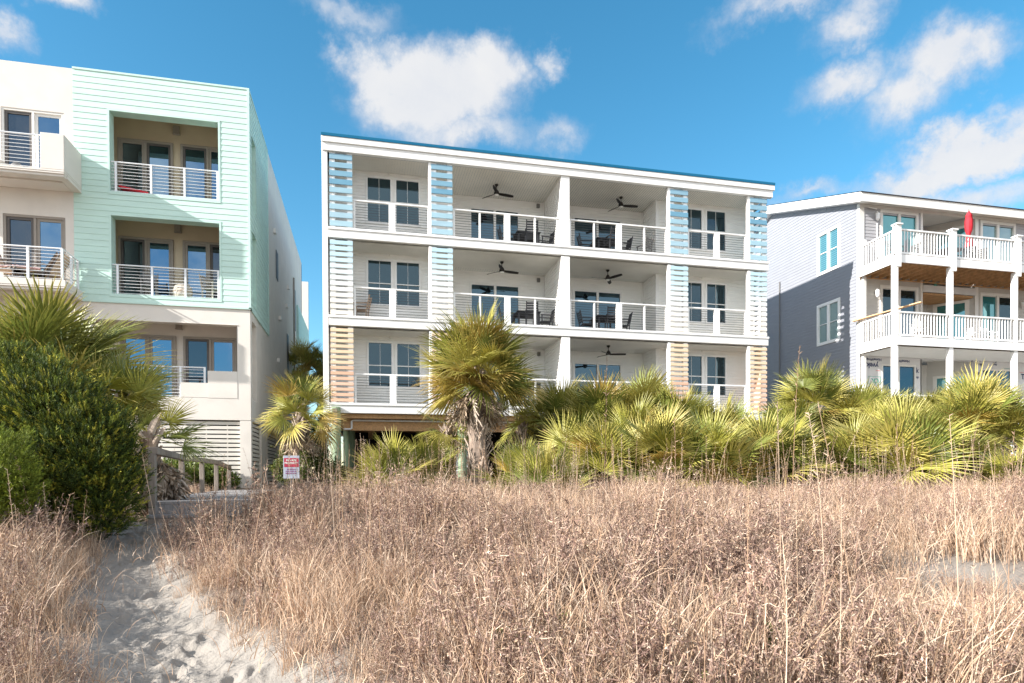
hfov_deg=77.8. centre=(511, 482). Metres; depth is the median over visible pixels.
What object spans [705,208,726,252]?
window
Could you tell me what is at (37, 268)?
lounge chair
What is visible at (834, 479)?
tall dry stalk
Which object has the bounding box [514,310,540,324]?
patio table
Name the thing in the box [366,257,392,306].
window
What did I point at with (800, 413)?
palmetto
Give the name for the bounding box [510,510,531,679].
tall dry stalk
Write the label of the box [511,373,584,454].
palmetto
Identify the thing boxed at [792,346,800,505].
tall dry stalk
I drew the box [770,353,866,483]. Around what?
palmetto
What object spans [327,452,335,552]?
tall dry stalk
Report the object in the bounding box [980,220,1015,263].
sliding door
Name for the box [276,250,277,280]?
side window
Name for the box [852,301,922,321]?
loose board
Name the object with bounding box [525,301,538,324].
patio chair
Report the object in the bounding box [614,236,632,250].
patio chair
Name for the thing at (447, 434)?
palm tree
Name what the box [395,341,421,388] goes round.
window
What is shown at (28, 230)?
sliding door
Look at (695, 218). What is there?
window
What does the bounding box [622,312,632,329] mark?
patio chair
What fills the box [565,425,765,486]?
leafy shrub
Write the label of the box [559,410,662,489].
palmetto
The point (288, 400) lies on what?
cabbage palm
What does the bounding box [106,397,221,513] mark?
cabbage palm
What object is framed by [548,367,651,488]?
palmetto
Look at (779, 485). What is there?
tall dry stalk
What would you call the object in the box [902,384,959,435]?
palmetto
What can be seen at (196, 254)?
sliding door
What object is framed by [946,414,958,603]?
tall dry stalk
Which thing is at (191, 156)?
sliding door
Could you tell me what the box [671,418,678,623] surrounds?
tall dry stalk
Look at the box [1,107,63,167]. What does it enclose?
sliding door
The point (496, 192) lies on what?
ceiling fan
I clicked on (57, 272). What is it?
lounge chair
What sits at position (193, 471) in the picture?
hedge shrub
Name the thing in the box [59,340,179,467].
cabbage palm
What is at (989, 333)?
patio chair
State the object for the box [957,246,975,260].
patio chair
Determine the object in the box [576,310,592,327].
patio chair
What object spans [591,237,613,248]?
patio table
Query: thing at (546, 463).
palmetto
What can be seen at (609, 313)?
patio chair
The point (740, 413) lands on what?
palmetto
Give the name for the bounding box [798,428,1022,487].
leafy shrub
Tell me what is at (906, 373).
sliding door
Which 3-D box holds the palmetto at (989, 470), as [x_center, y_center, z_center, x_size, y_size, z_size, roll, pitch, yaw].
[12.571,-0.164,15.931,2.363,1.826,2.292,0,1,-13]
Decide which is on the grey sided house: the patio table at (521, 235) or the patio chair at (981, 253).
the patio chair at (981, 253)
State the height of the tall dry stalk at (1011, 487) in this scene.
1.772 m
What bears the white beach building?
on the sand ground at (188, 651)
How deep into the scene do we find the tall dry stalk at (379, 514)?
6.42 m
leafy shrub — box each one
[0,329,164,539]
[268,417,349,489]
[314,462,370,487]
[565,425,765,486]
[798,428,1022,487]
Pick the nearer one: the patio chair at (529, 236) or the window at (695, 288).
the patio chair at (529, 236)
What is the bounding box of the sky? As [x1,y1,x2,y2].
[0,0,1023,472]
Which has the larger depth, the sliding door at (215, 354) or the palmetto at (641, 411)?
the sliding door at (215, 354)
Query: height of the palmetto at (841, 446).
2.472 m
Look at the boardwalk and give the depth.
10.29 m
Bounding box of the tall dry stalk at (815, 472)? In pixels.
[805,412,824,607]
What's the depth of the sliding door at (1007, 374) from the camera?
29.97 m
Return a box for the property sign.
[283,456,299,483]
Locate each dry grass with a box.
[0,472,1023,682]
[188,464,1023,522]
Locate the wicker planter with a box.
[172,283,192,297]
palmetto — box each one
[339,428,443,490]
[388,430,466,487]
[472,436,556,489]
[494,385,550,448]
[498,435,601,496]
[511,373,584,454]
[537,403,608,489]
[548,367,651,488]
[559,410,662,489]
[593,398,719,487]
[599,363,682,421]
[601,392,665,482]
[630,380,740,489]
[645,404,788,491]
[710,391,761,490]
[729,406,851,490]
[753,398,829,488]
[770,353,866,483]
[801,409,917,489]
[817,376,897,439]
[820,397,902,484]
[827,387,988,489]
[845,383,934,419]
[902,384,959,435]
[910,412,1010,487]
[916,358,1023,478]
[919,396,1009,488]
[957,386,1023,455]
[962,445,1023,489]
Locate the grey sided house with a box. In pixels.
[754,191,1023,483]
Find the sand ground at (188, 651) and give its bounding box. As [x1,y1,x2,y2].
[0,477,1023,682]
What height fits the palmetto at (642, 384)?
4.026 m
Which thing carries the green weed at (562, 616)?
on the sand ground at (188, 651)
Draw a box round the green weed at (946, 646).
[934,630,954,663]
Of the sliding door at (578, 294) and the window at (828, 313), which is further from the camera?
the window at (828, 313)
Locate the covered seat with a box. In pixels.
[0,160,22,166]
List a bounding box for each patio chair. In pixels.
[139,273,158,295]
[199,274,216,298]
[353,294,371,315]
[497,225,514,240]
[498,306,513,323]
[524,219,538,241]
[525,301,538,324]
[540,232,554,243]
[540,309,554,325]
[576,232,592,247]
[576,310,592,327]
[603,226,614,248]
[605,306,615,328]
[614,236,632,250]
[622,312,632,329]
[636,236,653,251]
[885,240,905,254]
[902,242,920,252]
[909,323,925,337]
[923,242,944,254]
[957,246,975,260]
[963,327,980,340]
[972,248,986,261]
[981,328,998,341]
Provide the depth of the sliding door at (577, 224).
27.20 m
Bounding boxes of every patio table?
[512,230,540,242]
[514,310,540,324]
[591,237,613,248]
[591,315,615,328]
[935,247,966,256]
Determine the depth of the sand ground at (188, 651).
5.99 m
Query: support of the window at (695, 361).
in the white beach building
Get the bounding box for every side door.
[933,226,969,257]
[933,299,968,339]
[933,373,968,393]
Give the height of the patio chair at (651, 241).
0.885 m
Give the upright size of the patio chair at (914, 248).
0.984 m
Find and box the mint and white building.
[0,60,309,489]
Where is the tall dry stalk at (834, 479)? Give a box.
[818,403,858,655]
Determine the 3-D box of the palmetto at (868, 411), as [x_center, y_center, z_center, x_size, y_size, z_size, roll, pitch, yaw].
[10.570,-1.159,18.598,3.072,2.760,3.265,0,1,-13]
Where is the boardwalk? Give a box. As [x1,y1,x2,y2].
[146,447,272,524]
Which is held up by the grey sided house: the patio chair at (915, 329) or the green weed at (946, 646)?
the patio chair at (915, 329)
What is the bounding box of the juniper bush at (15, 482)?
[0,421,53,542]
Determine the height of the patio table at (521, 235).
0.740 m
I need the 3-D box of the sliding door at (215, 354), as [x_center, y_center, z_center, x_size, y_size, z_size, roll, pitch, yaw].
[-10.644,-3.992,22.401,1.743,2.270,0.081,0,1,-13]
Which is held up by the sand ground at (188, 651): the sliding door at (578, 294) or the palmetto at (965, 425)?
the palmetto at (965, 425)
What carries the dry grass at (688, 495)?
on the sand ground at (188, 651)
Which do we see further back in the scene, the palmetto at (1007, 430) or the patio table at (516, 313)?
the patio table at (516, 313)
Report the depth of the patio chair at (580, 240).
25.58 m
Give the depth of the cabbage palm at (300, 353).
32.55 m
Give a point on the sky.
(810, 99)
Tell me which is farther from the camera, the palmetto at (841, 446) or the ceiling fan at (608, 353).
the ceiling fan at (608, 353)
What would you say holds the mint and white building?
on the sand ground at (188, 651)
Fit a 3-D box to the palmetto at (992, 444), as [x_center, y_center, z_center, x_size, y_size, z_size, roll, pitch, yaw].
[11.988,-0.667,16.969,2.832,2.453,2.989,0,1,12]
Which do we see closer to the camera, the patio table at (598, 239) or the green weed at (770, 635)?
the green weed at (770, 635)
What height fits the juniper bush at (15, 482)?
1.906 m
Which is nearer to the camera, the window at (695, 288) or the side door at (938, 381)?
the window at (695, 288)
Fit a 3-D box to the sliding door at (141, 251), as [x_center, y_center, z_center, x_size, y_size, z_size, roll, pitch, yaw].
[-12.698,-7.313,22.032,1.733,2.371,0.081,0,1,-13]
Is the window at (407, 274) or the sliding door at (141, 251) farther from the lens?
the window at (407, 274)
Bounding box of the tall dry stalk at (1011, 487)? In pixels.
[1005,431,1016,663]
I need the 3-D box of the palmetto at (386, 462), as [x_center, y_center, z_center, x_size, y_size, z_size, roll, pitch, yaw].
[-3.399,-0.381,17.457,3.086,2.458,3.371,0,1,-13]
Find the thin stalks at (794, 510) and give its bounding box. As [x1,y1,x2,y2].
[6,424,1023,682]
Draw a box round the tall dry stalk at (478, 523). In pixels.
[474,429,481,650]
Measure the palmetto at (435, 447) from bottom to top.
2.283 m
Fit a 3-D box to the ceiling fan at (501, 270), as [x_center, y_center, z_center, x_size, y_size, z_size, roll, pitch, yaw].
[-0.281,-8.450,24.871,1.215,0.450,1.249,0,1,-13]
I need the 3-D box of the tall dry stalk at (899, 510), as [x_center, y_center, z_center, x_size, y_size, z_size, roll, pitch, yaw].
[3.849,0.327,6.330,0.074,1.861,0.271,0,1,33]
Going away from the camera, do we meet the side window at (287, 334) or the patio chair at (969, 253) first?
the patio chair at (969, 253)
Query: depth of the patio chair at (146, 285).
21.37 m
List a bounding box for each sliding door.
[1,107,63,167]
[3,213,65,279]
[117,137,173,195]
[118,236,173,296]
[120,334,176,395]
[180,144,217,198]
[183,240,219,298]
[183,336,236,382]
[469,206,519,239]
[469,282,520,323]
[572,215,621,248]
[572,288,621,328]
[573,361,622,389]
[880,209,918,258]
[880,285,918,340]
[882,364,915,396]
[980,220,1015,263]
[980,292,1010,341]
[982,368,1009,390]
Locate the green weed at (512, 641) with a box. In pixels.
[493,626,532,659]
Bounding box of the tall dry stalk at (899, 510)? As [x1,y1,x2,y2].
[895,423,901,592]
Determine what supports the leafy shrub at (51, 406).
on the sand ground at (188, 651)
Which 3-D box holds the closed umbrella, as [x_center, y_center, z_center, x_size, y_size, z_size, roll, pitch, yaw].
[19.830,-10.638,27.543,0.440,2.450,0.440,0,1,-13]
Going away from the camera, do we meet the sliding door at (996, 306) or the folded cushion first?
the folded cushion
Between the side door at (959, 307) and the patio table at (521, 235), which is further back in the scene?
the side door at (959, 307)
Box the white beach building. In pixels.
[321,132,774,483]
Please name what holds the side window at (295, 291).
in the mint and white building
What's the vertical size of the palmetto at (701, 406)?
3.396 m
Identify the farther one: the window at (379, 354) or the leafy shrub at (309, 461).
the window at (379, 354)
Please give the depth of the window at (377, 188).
23.97 m
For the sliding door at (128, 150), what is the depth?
21.98 m
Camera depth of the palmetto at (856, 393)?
18.84 m
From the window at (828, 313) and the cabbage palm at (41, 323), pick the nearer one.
the cabbage palm at (41, 323)
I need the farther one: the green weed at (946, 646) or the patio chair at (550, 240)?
the patio chair at (550, 240)
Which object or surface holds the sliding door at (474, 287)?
in the white beach building
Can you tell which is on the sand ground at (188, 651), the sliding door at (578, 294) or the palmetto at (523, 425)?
the palmetto at (523, 425)
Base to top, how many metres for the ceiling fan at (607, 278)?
0.450 m
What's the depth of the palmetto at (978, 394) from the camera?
18.09 m
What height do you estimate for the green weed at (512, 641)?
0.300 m
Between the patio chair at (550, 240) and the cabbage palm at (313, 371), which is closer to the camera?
the patio chair at (550, 240)
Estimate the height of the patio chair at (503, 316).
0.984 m
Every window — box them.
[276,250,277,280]
[287,334,288,379]
[295,291,295,330]
[365,174,392,224]
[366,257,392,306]
[366,340,393,388]
[394,177,420,226]
[394,259,420,308]
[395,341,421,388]
[679,207,703,250]
[679,280,703,323]
[679,353,703,396]
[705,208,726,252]
[705,281,726,324]
[705,355,726,396]
[817,223,840,276]
[817,297,839,346]
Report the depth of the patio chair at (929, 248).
27.55 m
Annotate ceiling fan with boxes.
[482,184,512,198]
[487,261,518,274]
[591,269,621,283]
[598,345,625,356]
[608,196,637,211]
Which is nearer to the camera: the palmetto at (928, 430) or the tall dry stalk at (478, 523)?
the tall dry stalk at (478, 523)
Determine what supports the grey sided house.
on the sand ground at (188, 651)
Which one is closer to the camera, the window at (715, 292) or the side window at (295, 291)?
the window at (715, 292)
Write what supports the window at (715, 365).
in the white beach building
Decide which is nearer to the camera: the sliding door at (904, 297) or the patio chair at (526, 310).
the patio chair at (526, 310)
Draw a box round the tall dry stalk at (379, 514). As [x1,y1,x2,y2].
[376,460,382,588]
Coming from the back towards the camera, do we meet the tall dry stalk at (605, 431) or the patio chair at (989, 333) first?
the patio chair at (989, 333)
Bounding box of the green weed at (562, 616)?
[543,604,578,635]
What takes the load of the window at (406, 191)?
in the white beach building
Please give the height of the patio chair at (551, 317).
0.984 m
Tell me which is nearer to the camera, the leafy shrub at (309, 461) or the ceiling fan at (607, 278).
the leafy shrub at (309, 461)
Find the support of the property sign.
on the sand ground at (188, 651)
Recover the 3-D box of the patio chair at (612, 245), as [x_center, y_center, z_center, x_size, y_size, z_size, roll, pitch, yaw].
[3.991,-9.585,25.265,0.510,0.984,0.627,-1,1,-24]
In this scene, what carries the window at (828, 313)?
in the grey sided house
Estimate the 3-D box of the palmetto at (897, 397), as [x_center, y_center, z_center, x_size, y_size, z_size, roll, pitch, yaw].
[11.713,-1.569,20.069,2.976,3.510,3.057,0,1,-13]
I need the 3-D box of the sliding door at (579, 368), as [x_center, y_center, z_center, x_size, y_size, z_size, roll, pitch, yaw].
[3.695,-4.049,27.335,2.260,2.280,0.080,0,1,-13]
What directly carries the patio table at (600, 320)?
on the white beach building
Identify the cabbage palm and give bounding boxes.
[0,273,186,439]
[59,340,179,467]
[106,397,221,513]
[252,369,346,492]
[288,338,322,413]
[294,346,328,484]
[404,295,550,490]
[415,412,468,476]
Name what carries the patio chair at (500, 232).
on the white beach building
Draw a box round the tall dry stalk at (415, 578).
[413,512,419,668]
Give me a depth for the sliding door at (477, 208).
26.22 m
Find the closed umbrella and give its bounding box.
[964,209,972,247]
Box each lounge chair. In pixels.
[0,255,32,276]
[10,252,57,278]
[20,252,69,279]
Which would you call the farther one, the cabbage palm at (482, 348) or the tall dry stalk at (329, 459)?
the cabbage palm at (482, 348)
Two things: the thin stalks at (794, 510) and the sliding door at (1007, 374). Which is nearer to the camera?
the thin stalks at (794, 510)
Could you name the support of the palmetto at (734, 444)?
on the sand ground at (188, 651)
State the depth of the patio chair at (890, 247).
27.13 m
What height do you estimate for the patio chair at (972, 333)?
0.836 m
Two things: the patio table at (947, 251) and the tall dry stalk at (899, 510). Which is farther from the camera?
the patio table at (947, 251)
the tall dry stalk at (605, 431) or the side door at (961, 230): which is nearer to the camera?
the tall dry stalk at (605, 431)
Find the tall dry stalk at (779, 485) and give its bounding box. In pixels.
[774,402,782,586]
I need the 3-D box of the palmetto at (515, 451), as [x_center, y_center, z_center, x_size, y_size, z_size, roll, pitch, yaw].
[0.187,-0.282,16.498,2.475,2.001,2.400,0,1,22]
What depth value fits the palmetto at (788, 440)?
16.73 m
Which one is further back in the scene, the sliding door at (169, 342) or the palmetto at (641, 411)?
the sliding door at (169, 342)
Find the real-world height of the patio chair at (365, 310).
0.984 m
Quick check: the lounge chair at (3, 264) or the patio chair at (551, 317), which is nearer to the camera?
the lounge chair at (3, 264)
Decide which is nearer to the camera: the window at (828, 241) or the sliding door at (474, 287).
the sliding door at (474, 287)
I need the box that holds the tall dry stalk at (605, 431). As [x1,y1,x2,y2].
[603,370,609,509]
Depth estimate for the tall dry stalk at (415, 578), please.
4.40 m
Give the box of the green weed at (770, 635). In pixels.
[762,621,781,650]
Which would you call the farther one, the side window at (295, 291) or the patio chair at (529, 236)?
the side window at (295, 291)
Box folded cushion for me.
[118,183,147,192]
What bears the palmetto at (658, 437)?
on the sand ground at (188, 651)
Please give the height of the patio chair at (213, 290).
0.947 m
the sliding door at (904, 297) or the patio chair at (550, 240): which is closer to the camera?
the patio chair at (550, 240)
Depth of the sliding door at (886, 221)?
28.59 m
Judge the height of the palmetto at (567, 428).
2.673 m
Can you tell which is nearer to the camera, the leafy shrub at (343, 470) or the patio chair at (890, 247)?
the leafy shrub at (343, 470)
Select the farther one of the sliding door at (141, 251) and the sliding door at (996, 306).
the sliding door at (996, 306)
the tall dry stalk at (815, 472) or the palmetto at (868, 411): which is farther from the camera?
the palmetto at (868, 411)
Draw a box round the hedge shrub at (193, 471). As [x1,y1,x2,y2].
[162,456,241,490]
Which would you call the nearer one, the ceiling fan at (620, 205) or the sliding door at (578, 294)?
the ceiling fan at (620, 205)

